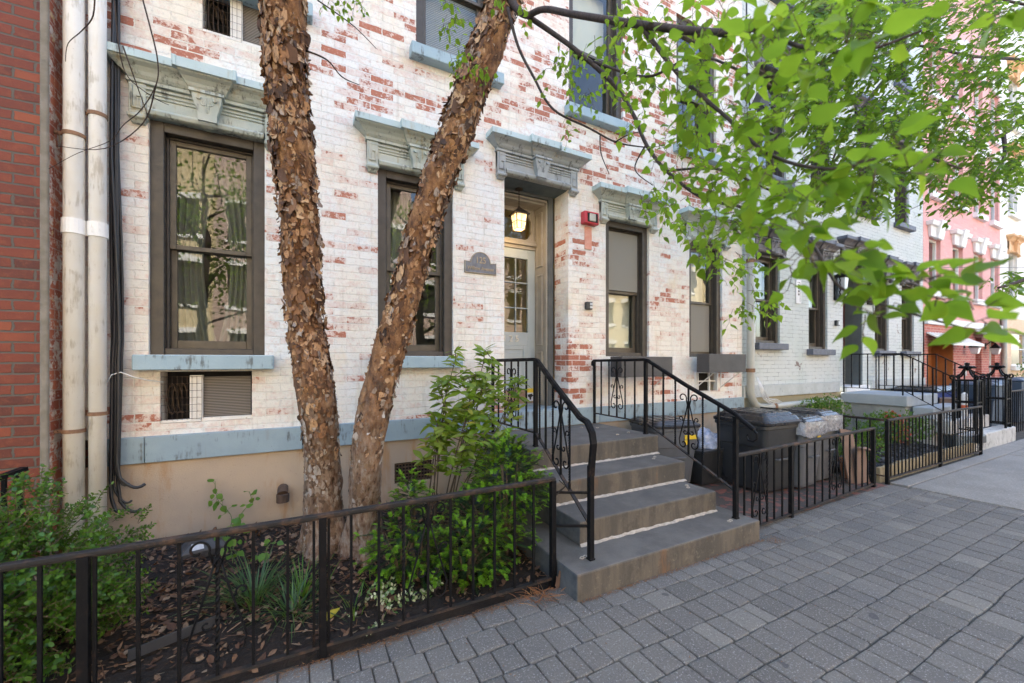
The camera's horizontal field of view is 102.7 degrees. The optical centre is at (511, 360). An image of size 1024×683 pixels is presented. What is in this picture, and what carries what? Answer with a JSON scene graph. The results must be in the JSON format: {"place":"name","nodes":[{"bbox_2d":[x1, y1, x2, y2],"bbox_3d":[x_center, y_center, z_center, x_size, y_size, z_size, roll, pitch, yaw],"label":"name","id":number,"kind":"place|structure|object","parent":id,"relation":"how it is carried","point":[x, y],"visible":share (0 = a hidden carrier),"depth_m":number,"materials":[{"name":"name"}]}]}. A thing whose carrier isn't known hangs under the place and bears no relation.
{"place":"outdoors","nodes":[
{"label":"outdoors","id":0,"kind":"place"},
{"bbox_2d":[168,538,316,623],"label":"lily grass","id":1,"kind":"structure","parent":0,"point":[261,585],"depth_m":2.52,"materials":[{"name":"green plant"}]},
{"bbox_2d":[4,497,548,682],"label":"garden soil","id":2,"kind":"structure","parent":0,"point":[276,640],"depth_m":2.38,"materials":[{"name":"brown soil"}]},
{"bbox_2d":[0,467,28,608],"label":"stair railing","id":3,"kind":"object","parent":2,"relation":"on","point":[4,483],"visible":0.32,"depth_m":2.31,"materials":[{"name":"black metal"}]},
{"bbox_2d":[0,464,159,682],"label":"boxwood shrub","id":4,"kind":"object","parent":2,"relation":"on","point":[59,589],"visible":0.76,"depth_m":1.97,"materials":[{"name":"green plant"}]},
{"bbox_2d":[127,615,215,660],"bbox_3d":[-1.746,1.432,2.132,0.012,0.060,0.377,0,0,37],"label":"edging board","id":5,"kind":"object","parent":2,"relation":"on","point":[157,643],"visible":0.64,"depth_m":2.10,"materials":[{"name":"wood"}]},
{"bbox_2d":[207,479,239,536],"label":"vine seedling","id":6,"kind":"object","parent":2,"relation":"on","point":[216,503],"visible":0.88,"depth_m":3.24,"materials":[{"name":"green plant"}]},
{"bbox_2d":[214,517,249,562],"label":"vine seedling","id":7,"kind":"object","parent":2,"relation":"on","point":[236,522],"visible":0.61,"depth_m":2.80,"materials":[{"name":"green plant"}]},
{"bbox_2d":[221,489,259,548],"bbox_3d":[-2.130,1.220,3.195,0.135,0.332,0.423,0,0,-7],"label":"vine seedling","id":8,"kind":"object","parent":2,"relation":"on","point":[241,515],"visible":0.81,"depth_m":3.30,"materials":[{"name":"green plant"}]},
{"bbox_2d":[250,539,283,562],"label":"vine seedling","id":9,"kind":"object","parent":2,"relation":"on","point":[261,557],"visible":0.9,"depth_m":2.81,"materials":[{"name":"green plant"}]},
{"bbox_2d":[4,493,545,682],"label":"leaf litter","id":10,"kind":"object","parent":2,"relation":"on","point":[170,626],"visible":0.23,"depth_m":2.51,"materials":[{"name":"brown plant"}]},
{"bbox_2d":[181,536,227,562],"bbox_3d":[-2.266,1.356,3.011,0.270,0.110,0.190,0,0,-42],"label":"bait box","id":11,"kind":"object","parent":10,"relation":"on","point":[202,549],"visible":0.42,"depth_m":2.94,"materials":[{"name":"grey plastic"}]},
{"bbox_2d":[0,476,555,682],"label":"garden fence","id":12,"kind":"object","parent":2,"relation":"on","point":[87,616],"visible":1,"depth_m":1.94,"materials":[{"name":"metal"}]},
{"bbox_2d":[224,561,346,643],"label":"lily grass","id":13,"kind":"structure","parent":2,"relation":"on","point":[293,595],"depth_m":2.42,"materials":[{"name":"green plant"}]},
{"bbox_2d":[264,550,339,608],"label":"lily grass","id":14,"kind":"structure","parent":2,"relation":"on","point":[305,589],"depth_m":2.61,"materials":[{"name":"green plant"}]},
{"bbox_2d":[345,569,443,635],"bbox_3d":[-0.726,1.438,2.527,0.352,0.211,0.611,0,0,39],"label":"variegated creeper","id":15,"kind":"object","parent":2,"relation":"on","point":[392,591],"visible":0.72,"depth_m":2.49,"materials":[{"name":"green plant"}]},
{"bbox_2d":[353,467,457,597],"bbox_3d":[-0.693,1.129,2.738,0.711,0.771,0.568,0,0,-28],"label":"yew shrub","id":16,"kind":"object","parent":2,"relation":"on","point":[410,521],"visible":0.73,"depth_m":2.72,"materials":[{"name":"green plant"}]},
{"bbox_2d":[411,343,531,532],"bbox_3d":[-0.327,0.648,3.526,1.145,1.620,0.686,0,0,-28],"label":"laurel shrub","id":17,"kind":"object","parent":2,"relation":"on","point":[464,410],"visible":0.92,"depth_m":3.40,"materials":[{"name":"green plant"}]},
{"bbox_2d":[419,428,553,594],"bbox_3d":[-0.133,1.027,3.006,1.302,0.984,0.876,0,0,-58],"label":"yew shrub","id":18,"kind":"object","parent":2,"relation":"on","point":[484,568],"visible":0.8,"depth_m":2.94,"materials":[{"name":"green plant"}]},
{"bbox_2d":[240,485,1023,682],"bbox_3d":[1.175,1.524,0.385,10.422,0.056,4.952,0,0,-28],"label":"sidewalk pavers","id":19,"kind":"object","parent":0,"point":[768,586],"visible":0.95,"depth_m":2.37,"materials":[{"name":"concrete"}]},
{"bbox_2d":[466,423,758,601],"bbox_3d":[0.776,1.185,3.862,1.885,0.830,1.990,0,0,-28],"label":"front stoop","id":20,"kind":"object","parent":19,"relation":"on","point":[655,514],"visible":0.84,"depth_m":3.30,"materials":[{"name":"concrete"}]},
{"bbox_2d":[491,358,596,560],"bbox_3d":[0.152,0.649,3.591,0.260,1.359,1.931,0,0,-18],"label":"stair railing","id":21,"kind":"object","parent":20,"relation":"on","point":[589,492],"visible":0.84,"depth_m":3.19,"materials":[{"name":"black metal"}]},
{"bbox_2d":[591,358,757,518],"bbox_3d":[1.492,0.650,4.236,0.050,1.358,2.121,0,0,-27],"label":"stair railing","id":22,"kind":"object","parent":20,"relation":"on","point":[736,419],"visible":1,"depth_m":3.95,"materials":[{"name":"black metal"}]},
{"bbox_2d":[242,485,1019,682],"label":"needle debris","id":23,"kind":"object","parent":19,"relation":"on","point":[476,611],"visible":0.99,"depth_m":2.48,"materials":[{"name":"brown plant"}]},
{"bbox_2d":[690,473,886,522],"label":"red brick paving","id":24,"kind":"structure","parent":0,"point":[723,494],"depth_m":4.54,"materials":[{"name":"brick"}]},
{"bbox_2d":[629,415,700,482],"bbox_3d":[1.873,1.099,5.097,0.641,0.803,0.664,0,0,-14],"label":"wheeled bin","id":25,"kind":"object","parent":24,"relation":"on","point":[666,448],"visible":0.52,"depth_m":4.83,"materials":[{"name":"grey plastic"}]},
{"bbox_2d":[690,447,723,484],"bbox_3d":[2.372,1.280,5.151,0.540,0.420,0.480,0,0,-28],"label":"recycling tub","id":26,"kind":"object","parent":24,"relation":"on","point":[700,475],"visible":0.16,"depth_m":4.94,"materials":[{"name":"black plastic"}]},
{"bbox_2d":[696,427,716,448],"bbox_3d":[2.408,0.994,5.131,0.384,0.324,0.347,0,0,-28],"label":"plastic bag","id":27,"kind":"object","parent":26,"relation":"in","point":[710,439],"visible":0.48,"depth_m":4.99,"materials":[{"name":"plastic"}]},
{"bbox_2d":[713,407,801,492],"bbox_3d":[2.922,1.039,4.922,0.663,0.922,0.742,0,0,-25],"label":"wheeled bin","id":28,"kind":"object","parent":24,"relation":"on","point":[775,427],"visible":0.74,"depth_m":4.67,"materials":[{"name":"black plastic"}]},
{"bbox_2d":[739,427,875,526],"bbox_3d":[3.117,1.170,4.187,2.823,0.760,0.037,0,0,-30],"label":"garden fence","id":29,"kind":"object","parent":24,"relation":"on","point":[791,511],"visible":0.98,"depth_m":4.08,"materials":[{"name":"metal"}]},
{"bbox_2d":[792,413,827,487],"bbox_3d":[3.401,1.075,5.037,0.564,0.850,0.644,0,0,-32],"label":"wheeled bin","id":30,"kind":"object","parent":24,"relation":"on","point":[811,427],"visible":0.41,"depth_m":4.77,"materials":[{"name":"grey plastic"}]},
{"bbox_2d":[779,407,842,480],"bbox_3d":[3.817,1.059,5.325,0.557,0.882,0.653,0,0,-28],"label":"wheeled bin","id":31,"kind":"object","parent":24,"relation":"on","point":[834,421],"visible":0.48,"depth_m":5.10,"materials":[{"name":"grey plastic"}]},
{"bbox_2d":[839,429,870,483],"bbox_3d":[4.266,1.171,5.063,0.346,0.662,0.188,0,0,-17],"label":"cardboard sheet","id":32,"kind":"object","parent":24,"relation":"on","point":[846,448],"visible":0.62,"depth_m":5.06,"materials":[{"name":"brown cardboard"}]},
{"bbox_2d":[832,421,1023,483],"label":"sidewalk base","id":33,"kind":"object","parent":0,"point":[1019,435],"depth_m":6.17,"materials":[{"name":"grey concrete"}]},
{"bbox_2d":[760,407,884,476],"bbox_3d":[4.238,1.133,5.728,0.036,0.835,1.520,0,0,-28],"label":"garden fence","id":34,"kind":"object","parent":33,"relation":"on","point":[860,417],"visible":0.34,"depth_m":5.18,"materials":[{"name":"metal"}]},
{"bbox_2d":[742,0,927,409],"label":"row house","id":35,"kind":"structure","parent":33,"relation":"on","point":[798,352],"depth_m":7.90,"materials":[{"name":"brick"}]},
{"bbox_2d":[746,3,788,112],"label":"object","id":36,"kind":"object","parent":35,"relation":"attached to","point":[758,98],"visible":0.23,"depth_m":6.49,"materials":[{"name":"plastic"}]},
{"bbox_2d":[755,254,788,349],"bbox_3d":[4.134,-1.026,7.340,0.840,1.672,1.110,0,0,-28],"label":"window","id":37,"kind":"structure","parent":35,"relation":"in","point":[766,338],"depth_m":7.17,"materials":[{"name":"grey glass"}]},
{"bbox_2d":[758,68,794,188],"bbox_3d":[4.249,-4.001,7.401,0.960,1.982,1.110,0,0,-28],"label":"window","id":38,"kind":"structure","parent":35,"relation":"in","point":[779,175],"depth_m":7.26,"materials":[{"name":"grey glass"}]},
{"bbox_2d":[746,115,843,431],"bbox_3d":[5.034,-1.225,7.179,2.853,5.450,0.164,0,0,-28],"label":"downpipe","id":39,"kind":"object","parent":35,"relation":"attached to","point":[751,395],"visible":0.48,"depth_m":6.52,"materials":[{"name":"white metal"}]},
{"bbox_2d":[810,102,828,202],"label":"window","id":40,"kind":"structure","parent":35,"relation":"in","point":[815,164],"depth_m":7.98,"materials":[{"name":"brown paint"}]},
{"bbox_2d":[807,266,835,354],"bbox_3d":[5.540,-0.976,8.082,0.800,1.732,1.110,0,0,-28],"label":"window","id":41,"kind":"structure","parent":35,"relation":"in","point":[817,312],"depth_m":7.91,"materials":[{"name":"brown paint"}]},
{"bbox_2d":[833,273,847,300],"bbox_3d":[6.370,-1.450,7.902,0.220,0.540,0.199,0,0,-28],"label":"wall sconce","id":42,"kind":"object","parent":35,"relation":"attached to","point":[842,279],"depth_m":7.87,"materials":[{"name":"black metal"}]},
{"bbox_2d":[855,122,881,219],"bbox_3d":[7.168,-3.991,8.940,0.860,2.002,1.110,0,0,-28],"label":"window","id":43,"kind":"structure","parent":35,"relation":"in","point":[864,202],"depth_m":8.72,"materials":[{"name":"glass"}]},
{"bbox_2d":[874,282,896,355],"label":"window","id":44,"kind":"structure","parent":35,"relation":"in","point":[881,340],"depth_m":9.08,"materials":[{"name":"brown paint"}]},
{"bbox_2d":[894,145,915,232],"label":"window","id":45,"kind":"structure","parent":35,"relation":"in","point":[903,226],"depth_m":9.54,"materials":[{"name":"brown paint"}]},
{"bbox_2d":[894,11,915,94],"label":"window","id":46,"kind":"structure","parent":35,"relation":"in","point":[903,79],"depth_m":9.31,"materials":[{"name":"brown paint"}]},
{"bbox_2d":[900,284,920,355],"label":"window","id":47,"kind":"structure","parent":35,"relation":"in","point":[906,321],"depth_m":9.69,"materials":[{"name":"grey glass"}]},
{"bbox_2d":[833,429,945,476],"bbox_3d":[5.560,1.407,6.628,3.180,0.142,1.700,0,0,-28],"label":"planting bed","id":48,"kind":"object","parent":33,"relation":"on","point":[882,455],"visible":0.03,"depth_m":6.44,"materials":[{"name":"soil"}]},
{"bbox_2d":[794,393,853,428],"bbox_3d":[5.318,0.929,7.059,1.475,0.774,0.752,0,0,-28],"label":"garden shrub","id":49,"kind":"object","parent":48,"relation":"on","point":[823,404],"visible":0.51,"depth_m":6.95,"materials":[{"name":"green plant"}]},
{"bbox_2d":[838,426,884,461],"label":"garden shrub","id":50,"kind":"object","parent":48,"relation":"on","point":[865,439],"visible":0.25,"depth_m":5.53,"materials":[{"name":"green plant"}]},
{"bbox_2d":[855,409,911,448],"bbox_3d":[5.751,1.055,6.363,0.882,0.630,0.654,0,0,-28],"label":"azalea bush","id":51,"kind":"object","parent":48,"relation":"on","point":[874,422],"visible":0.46,"depth_m":6.30,"materials":[{"name":"green plant"}]},
{"bbox_2d":[882,409,936,445],"bbox_3d":[6.543,1.113,6.776,0.878,0.633,0.635,0,0,-28],"label":"garden shrub","id":52,"kind":"object","parent":48,"relation":"on","point":[903,415],"visible":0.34,"depth_m":6.66,"materials":[{"name":"green plant"}]},
{"bbox_2d":[758,0,1023,297],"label":"elm tree","id":53,"kind":"object","parent":33,"relation":"on","point":[849,123],"visible":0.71,"depth_m":4.15,"materials":[{"name":"green plant"}]},
{"bbox_2d":[876,443,973,482],"bbox_3d":[6.054,1.435,5.911,3.305,0.230,0.040,0,0,-28],"label":"timber edging","id":54,"kind":"object","parent":33,"relation":"on","point":[881,471],"visible":0.53,"depth_m":5.60,"materials":[{"name":"beige wood"}]},
{"bbox_2d":[891,384,961,403],"bbox_3d":[8.952,1.005,8.858,1.320,0.950,0.740,0,0,-28],"label":"recycling bin","id":55,"kind":"object","parent":33,"relation":"on","point":[926,390],"visible":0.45,"depth_m":8.54,"materials":[{"name":"blue plastic"}]},
{"bbox_2d":[841,390,1015,451],"bbox_3d":[7.932,1.105,7.856,2.640,0.990,1.700,0,0,-28],"label":"front stoop","id":56,"kind":"object","parent":33,"relation":"on","point":[867,402],"visible":0.42,"depth_m":7.39,"materials":[{"name":"concrete"}]},
{"bbox_2d":[843,353,954,433],"bbox_3d":[6.886,0.540,7.388,0.197,1.360,1.488,0,0,-39],"label":"stair railing","id":57,"kind":"object","parent":56,"relation":"on","point":[913,359],"visible":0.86,"depth_m":7.20,"materials":[{"name":"black metal"}]},
{"bbox_2d":[878,354,984,426],"bbox_3d":[8.187,0.540,8.074,0.197,1.360,1.488,0,0,-39],"label":"stair railing","id":58,"kind":"object","parent":56,"relation":"on","point":[935,387],"visible":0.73,"depth_m":7.94,"materials":[{"name":"black metal"}]},
{"bbox_2d":[949,362,985,434],"bbox_3d":[7.767,0.630,6.989,0.353,1.210,0.353,0,0,-28],"label":"gate post","id":59,"kind":"object","parent":56,"relation":"on","point":[977,392],"visible":0.77,"depth_m":6.96,"materials":[{"name":"black metal"}]},
{"bbox_2d":[982,362,1013,427],"bbox_3d":[9.120,0.630,7.703,0.353,1.210,0.353,0,0,-28],"label":"gate post","id":60,"kind":"object","parent":56,"relation":"on","point":[1006,398],"visible":0.85,"depth_m":7.66,"materials":[{"name":"black metal"}]},
{"bbox_2d":[885,406,982,484],"bbox_3d":[6.058,1.133,5.794,3.318,0.835,0.036,0,0,-28],"label":"garden fence","id":61,"kind":"object","parent":33,"relation":"on","point":[941,460],"visible":0.89,"depth_m":5.71,"materials":[{"name":"metal"}]},
{"bbox_2d":[949,381,1001,427],"bbox_3d":[10.119,0.970,8.896,0.682,1.020,0.707,0,0,-28],"label":"wheeled bin","id":62,"kind":"object","parent":33,"relation":"on","point":[993,395],"visible":0.31,"depth_m":8.66,"materials":[{"name":"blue plastic"}]},
{"bbox_2d":[979,377,1023,421],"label":"wheeled bin","id":63,"kind":"object","parent":33,"relation":"on","point":[1017,383],"visible":0.18,"depth_m":9.84,"materials":[{"name":"blue plastic"}]},
{"bbox_2d":[1007,389,1023,432],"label":"garden fence","id":64,"kind":"object","parent":33,"relation":"on","point":[1014,391],"visible":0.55,"depth_m":7.96,"materials":[{"name":"metal"}]},
{"bbox_2d":[890,439,1023,510],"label":"concrete sidewalk","id":65,"kind":"structure","parent":0,"point":[993,476],"depth_m":5.16,"materials":[{"name":"grey concrete"}]},
{"bbox_2d":[923,0,1019,384],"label":"row house","id":66,"kind":"structure","parent":0,"point":[971,235],"depth_m":11.14,"materials":[{"name":"pink brick"}]},
{"bbox_2d":[926,219,950,298],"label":"window","id":67,"kind":"structure","parent":66,"relation":"in","point":[935,230],"depth_m":10.12,"materials":[{"name":"white paint"}]},
{"bbox_2d":[928,112,949,203],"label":"window","id":68,"kind":"structure","parent":66,"relation":"in","point":[933,195],"depth_m":10.10,"materials":[{"name":"white paint"}]},
{"bbox_2d":[928,17,949,105],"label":"window","id":69,"kind":"structure","parent":66,"relation":"in","point":[937,96],"depth_m":10.26,"materials":[{"name":"white paint"}]},
{"bbox_2d":[950,229,972,300],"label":"window","id":70,"kind":"structure","parent":66,"relation":"in","point":[959,237],"depth_m":10.81,"materials":[{"name":"white paint"}]},
{"bbox_2d":[950,127,972,213],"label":"window","id":71,"kind":"structure","parent":66,"relation":"in","point":[956,193],"depth_m":11.02,"materials":[{"name":"white paint"}]},
{"bbox_2d":[951,36,972,122],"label":"window","id":72,"kind":"structure","parent":66,"relation":"in","point":[964,42],"depth_m":10.81,"materials":[{"name":"white paint"}]},
{"bbox_2d":[971,237,991,305],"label":"window","id":73,"kind":"structure","parent":66,"relation":"in","point":[980,245],"depth_m":11.50,"materials":[{"name":"white paint"}]},
{"bbox_2d":[972,58,991,134],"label":"window","id":74,"kind":"structure","parent":66,"relation":"in","point":[976,59],"depth_m":11.73,"materials":[{"name":"white paint"}]},
{"bbox_2d":[973,142,991,222],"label":"window","id":75,"kind":"structure","parent":66,"relation":"in","point":[975,214],"depth_m":11.58,"materials":[{"name":"white paint"}]},
{"bbox_2d":[989,244,1007,308],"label":"window","id":76,"kind":"structure","parent":66,"relation":"in","point":[996,250],"depth_m":12.17,"materials":[{"name":"white paint"}]},
{"bbox_2d":[989,153,1007,229],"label":"window","id":77,"kind":"structure","parent":66,"relation":"in","point":[994,223],"depth_m":12.33,"materials":[{"name":"white paint"}]},
{"bbox_2d":[990,76,1006,149],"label":"window","id":78,"kind":"structure","parent":66,"relation":"in","point":[995,91],"depth_m":12.37,"materials":[{"name":"white paint"}]},
{"bbox_2d":[1001,319,1006,376],"bbox_3d":[14.914,0.050,12.408,0.114,2.900,0.120,0,0,-28],"label":"downpipe","id":79,"kind":"object","parent":66,"relation":"attached to","point":[1004,349],"visible":0.31,"depth_m":12.37,"materials":[{"name":"white metal"}]},
{"bbox_2d":[1000,0,1023,376],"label":"row house","id":80,"kind":"structure","parent":0,"point":[1012,235],"depth_m":13.19,"materials":[{"name":"beige paint"}]},
{"bbox_2d":[1008,168,1022,220],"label":"window","id":81,"kind":"structure","parent":80,"relation":"in","point":[1016,216],"depth_m":13.24,"materials":[{"name":"white paint"}]},
{"bbox_2d":[1011,332,1023,370],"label":"window","id":82,"kind":"structure","parent":80,"relation":"in","point":[1017,352],"depth_m":13.54,"materials":[{"name":"white paint"}]},
{"label":"ground","id":83,"kind":"structure","parent":0,"visible":0},
{"bbox_2d":[0,0,87,576],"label":"red brick house","id":84,"kind":"structure","parent":83,"relation":"on","point":[30,237],"depth_m":2.65,"materials":[{"name":"red brick"}]},
{"bbox_2d":[54,0,86,552],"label":"drainpipe","id":85,"kind":"object","parent":84,"relation":"attached to","point":[73,232],"visible":0.96,"depth_m":2.78,"materials":[{"name":"metal"}]},
{"bbox_2d":[85,0,743,545],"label":"row house","id":86,"kind":"structure","parent":83,"relation":"on","point":[201,264],"depth_m":4.00,"materials":[{"name":"white brick"}]},
{"bbox_2d":[85,0,108,556],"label":"drainpipe","id":87,"kind":"object","parent":86,"relation":"attached to","point":[97,230],"visible":0.9,"depth_m":2.86,"materials":[{"name":"metal"}]},
{"bbox_2d":[109,0,145,512],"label":"cable bundle","id":88,"kind":"object","parent":86,"relation":"attached to","point":[116,293],"visible":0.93,"depth_m":3.00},
{"bbox_2d":[132,119,273,369],"bbox_3d":[-2.670,-0.918,3.730,0.908,1.977,1.110,0,0,-28],"label":"window","id":89,"kind":"structure","parent":86,"relation":"in","point":[207,189],"depth_m":3.51,"materials":[{"name":"brown paint"}]},
{"bbox_2d":[161,371,251,422],"bbox_3d":[-2.551,0.287,3.480,0.601,0.401,0.344,0,0,-28],"label":"air conditioner","id":90,"kind":"object","parent":86,"relation":"attached to","point":[206,396],"visible":0.98,"depth_m":3.40,"materials":[{"name":"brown metal"}]},
{"bbox_2d":[203,0,264,48],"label":"air conditioner","id":91,"kind":"object","parent":86,"relation":"attached to","point":[235,20],"visible":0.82,"depth_m":3.48,"materials":[{"name":"brown metal"}]},
{"bbox_2d":[226,0,312,24],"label":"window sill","id":92,"kind":"structure","parent":86,"relation":"in","point":[253,4],"depth_m":3.50,"materials":[{"name":"blue paint"}]},
{"bbox_2d":[276,484,288,503],"bbox_3d":[-1.966,1.134,3.514,0.097,0.132,0.150,0,0,-28],"label":"pipe stub","id":93,"kind":"object","parent":86,"relation":"attached to","point":[282,495],"visible":1,"depth_m":3.48,"materials":[{"name":"brown metal"}]},
{"bbox_2d":[395,459,431,482],"bbox_3d":[-1.012,1.107,4.158,0.381,0.202,0.100,0,0,-28],"label":"foundation vent","id":94,"kind":"object","parent":86,"relation":"attached to","point":[405,467],"visible":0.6,"depth_m":4.14,"materials":[{"name":"brown metal"}]},
{"bbox_2d":[370,168,462,367],"bbox_3d":[-1.164,-0.916,4.524,0.904,1.972,1.110,0,0,-28],"label":"window","id":95,"kind":"structure","parent":86,"relation":"in","point":[432,333],"depth_m":4.32,"materials":[{"name":"brown paint"}]},
{"bbox_2d":[409,0,503,89],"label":"window","id":96,"kind":"structure","parent":86,"relation":"in","point":[427,49],"depth_m":4.49,"materials":[{"name":"brown paint"}]},
{"bbox_2d":[464,252,495,275],"bbox_3d":[-0.341,-1.063,4.444,0.374,0.236,0.019,0,0,-28],"label":"address plaque","id":97,"kind":"object","parent":86,"relation":"attached to","point":[479,263],"visible":1,"depth_m":4.43,"materials":[{"name":"grey metal"}]},
{"bbox_2d":[508,187,529,231],"bbox_3d":[0.085,-1.835,4.963,0.196,0.499,0.196,0,0,-28],"label":"porch lantern","id":98,"kind":"object","parent":86,"relation":"hanging from","point":[518,215],"visible":1,"depth_m":4.92,"materials":[{"name":"glass"}]},
{"bbox_2d":[504,247,534,404],"bbox_3d":[-0.034,-0.438,5.269,0.745,2.035,0.056,0,0,-28],"label":"front door","id":99,"kind":"structure","parent":86,"relation":"in","point":[516,344],"depth_m":5.35,"materials":[{"name":"grey paint"}]},
{"bbox_2d":[584,226,591,249],"bbox_3d":[0.953,-1.538,5.130,0.112,0.285,0.012,0,0,-28],"label":"wall box cover","id":100,"kind":"object","parent":86,"relation":"attached to","point":[587,238],"depth_m":5.13,"materials":[{"name":"paint"}]},
{"bbox_2d":[581,210,598,226],"bbox_3d":[0.974,-1.770,5.089,0.220,0.150,0.104,0,0,-28],"label":"fire alarm","id":101,"kind":"object","parent":86,"relation":"attached to","point":[588,218],"visible":1,"depth_m":5.05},
{"bbox_2d":[564,0,632,135],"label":"window","id":102,"kind":"structure","parent":86,"relation":"in","point":[581,32],"depth_m":5.46,"materials":[{"name":"grey glass"}]},
{"bbox_2d":[606,221,646,356],"bbox_3d":[1.303,-0.924,5.907,0.799,1.867,0.965,0,0,-28],"label":"window","id":103,"kind":"structure","parent":86,"relation":"in","point":[626,245],"depth_m":5.64,"materials":[{"name":"brown paint"}]},
{"bbox_2d":[610,356,671,396],"bbox_3d":[1.641,0.203,5.314,0.880,0.515,0.330,0,0,-28],"label":"window box","id":104,"kind":"object","parent":86,"relation":"attached to","point":[665,363],"visible":0.78,"depth_m":5.12,"materials":[{"name":"metal"}]},
{"bbox_2d":[673,16,721,167],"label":"window","id":105,"kind":"structure","parent":86,"relation":"in","point":[713,162],"depth_m":6.29,"materials":[{"name":"brown paint"}]},
{"bbox_2d":[689,241,719,356],"bbox_3d":[2.690,-0.904,6.638,0.784,1.827,0.965,0,0,-28],"label":"window","id":106,"kind":"structure","parent":86,"relation":"in","point":[704,295],"depth_m":6.37,"materials":[{"name":"brown paint"}]},
{"bbox_2d":[695,373,717,390],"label":"basement window","id":107,"kind":"structure","parent":86,"relation":"in","point":[699,377],"depth_m":6.29,"materials":[{"name":"white paint"}]},
{"bbox_2d":[694,354,745,387],"bbox_3d":[3.043,0.163,6.053,0.830,0.525,0.330,0,0,-28],"label":"window box","id":108,"kind":"object","parent":86,"relation":"attached to","point":[720,363],"visible":0.98,"depth_m":5.87,"materials":[{"name":"metal"}]},
{"bbox_2d":[49,0,1023,567],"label":"birch tree","id":109,"kind":"object","parent":83,"relation":"on","point":[285,68],"visible":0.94,"depth_m":1.79,"materials":[{"name":"green plant"}]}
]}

